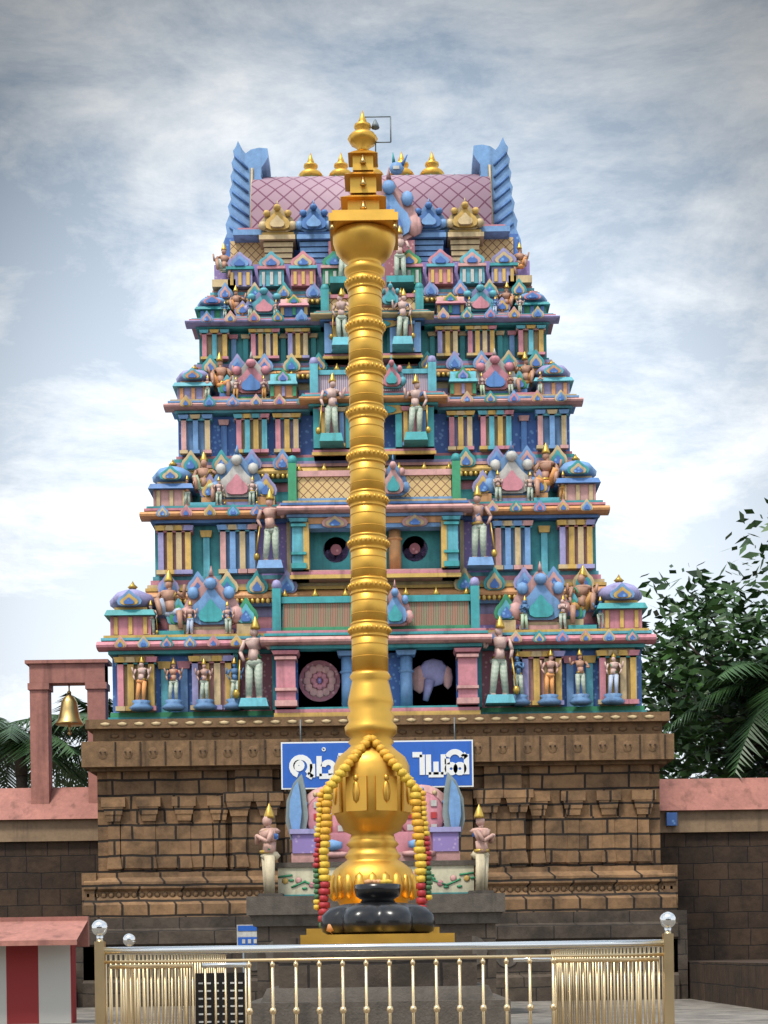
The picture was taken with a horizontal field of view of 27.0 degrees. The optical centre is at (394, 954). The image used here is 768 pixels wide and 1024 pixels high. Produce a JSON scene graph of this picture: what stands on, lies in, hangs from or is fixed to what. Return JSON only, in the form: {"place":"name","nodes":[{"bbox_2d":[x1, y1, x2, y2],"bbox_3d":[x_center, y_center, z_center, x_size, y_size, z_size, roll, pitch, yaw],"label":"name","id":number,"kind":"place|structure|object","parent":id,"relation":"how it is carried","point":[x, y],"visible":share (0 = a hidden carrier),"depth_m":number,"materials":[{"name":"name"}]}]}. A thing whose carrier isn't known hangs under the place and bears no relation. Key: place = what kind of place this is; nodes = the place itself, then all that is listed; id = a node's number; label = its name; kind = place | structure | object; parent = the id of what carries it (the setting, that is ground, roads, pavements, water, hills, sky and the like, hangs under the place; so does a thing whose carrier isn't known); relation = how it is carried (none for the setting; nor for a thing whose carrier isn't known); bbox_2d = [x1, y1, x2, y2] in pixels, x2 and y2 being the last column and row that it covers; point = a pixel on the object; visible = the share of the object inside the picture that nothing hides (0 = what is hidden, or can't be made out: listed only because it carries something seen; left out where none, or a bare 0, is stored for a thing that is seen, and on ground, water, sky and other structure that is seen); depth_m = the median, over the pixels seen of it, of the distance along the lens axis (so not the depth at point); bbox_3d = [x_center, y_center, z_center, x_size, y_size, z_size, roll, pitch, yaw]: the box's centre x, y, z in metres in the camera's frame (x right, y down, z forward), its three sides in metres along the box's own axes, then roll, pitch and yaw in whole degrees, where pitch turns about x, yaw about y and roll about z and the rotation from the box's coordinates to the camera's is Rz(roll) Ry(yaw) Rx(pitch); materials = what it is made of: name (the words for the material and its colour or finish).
{"place":"outdoors","nodes":[
{"label":"outdoors","id":0,"kind":"place"},
{"bbox_2d":[0,0,767,787],"label":"sky","id":1,"kind":"structure","parent":0,"point":[634,132],"materials":[{"name":"grey"}]},
{"bbox_2d":[53,999,767,1023],"bbox_3d":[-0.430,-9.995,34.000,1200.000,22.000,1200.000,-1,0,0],"label":"ground","id":2,"kind":"structure","parent":0,"point":[690,1011],"depth_m":26.21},
{"bbox_2d":[0,717,86,787],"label":"palm","id":3,"kind":"object","parent":2,"relation":"on","point":[4,720],"visible":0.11,"depth_m":49.42,"materials":[{"name":"green plant"}]},
{"bbox_2d":[0,713,109,787],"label":"palm","id":4,"kind":"object","parent":2,"relation":"on","point":[15,747],"visible":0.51,"depth_m":42.89,"materials":[{"name":"green plant"}]},
{"bbox_2d":[7,693,112,787],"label":"palm","id":5,"kind":"object","parent":2,"relation":"on","point":[22,722],"visible":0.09,"depth_m":45.02,"materials":[{"name":"green plant"}]},
{"bbox_2d":[52,742,87,787],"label":"tree","id":6,"kind":"object","parent":2,"relation":"on","point":[63,773],"visible":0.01,"depth_m":53.66,"materials":[{"name":"green plant"}]},
{"bbox_2d":[273,110,471,986],"bbox_3d":[-0.302,-4.461,18.800,2.200,10.930,2.200,-1,0,0],"label":"flagstaff","id":7,"kind":"object","parent":2,"relation":"on","point":[372,794],"visible":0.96,"depth_m":18.59,"materials":[{"name":"gold metal"}]},
{"bbox_2d":[246,772,504,998],"bbox_3d":[-0.304,-1.021,27.000,4.150,4.050,2.700,-1,0,0],"label":"shrine","id":8,"kind":"object","parent":2,"relation":"on","point":[457,904],"visible":0.45,"depth_m":26.43,"materials":[{"name":"grey stone"}]},
{"bbox_2d":[255,803,494,892],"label":"statues","id":9,"kind":"object","parent":8,"relation":"on","point":[268,837],"visible":0.98,"depth_m":26.16,"materials":[{"name":"beige stone"}]},
{"bbox_2d":[247,879,510,1023],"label":"pedestal","id":10,"kind":"object","parent":2,"relation":"on","point":[377,914],"visible":0.94,"depth_m":14.12,"materials":[{"name":"black stone"}]},
{"bbox_2d":[76,138,687,1007],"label":"temple tower","id":11,"kind":"structure","parent":2,"relation":"on","point":[560,784],"depth_m":33.90,"materials":[{"name":"stone"}]},
{"bbox_2d":[131,225,623,699],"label":"statues","id":12,"kind":"object","parent":11,"relation":"on","point":[165,605],"visible":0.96,"depth_m":33.98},
{"bbox_2d":[91,912,675,1023],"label":"railing","id":13,"kind":"object","parent":2,"relation":"on","point":[562,965],"visible":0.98,"depth_m":10.01,"materials":[{"name":"metal"}]},
{"bbox_2d":[0,659,767,1023],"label":"compound walls","id":14,"kind":"structure","parent":2,"relation":"on","point":[714,839],"depth_m":37.20,"materials":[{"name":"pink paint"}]},
{"bbox_2d":[638,498,767,778],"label":"tree","id":15,"kind":"object","parent":2,"relation":"on","point":[687,680],"visible":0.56,"depth_m":40.98,"materials":[{"name":"green plant"}]},
{"bbox_2d":[662,661,767,776],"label":"palm","id":16,"kind":"object","parent":2,"relation":"on","point":[741,668],"visible":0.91,"depth_m":39.13,"materials":[{"name":"green plant"}]},
{"bbox_2d":[667,686,767,778],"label":"palm","id":17,"kind":"object","parent":2,"relation":"on","point":[683,761],"depth_m":49.85,"materials":[{"name":"green plant"}]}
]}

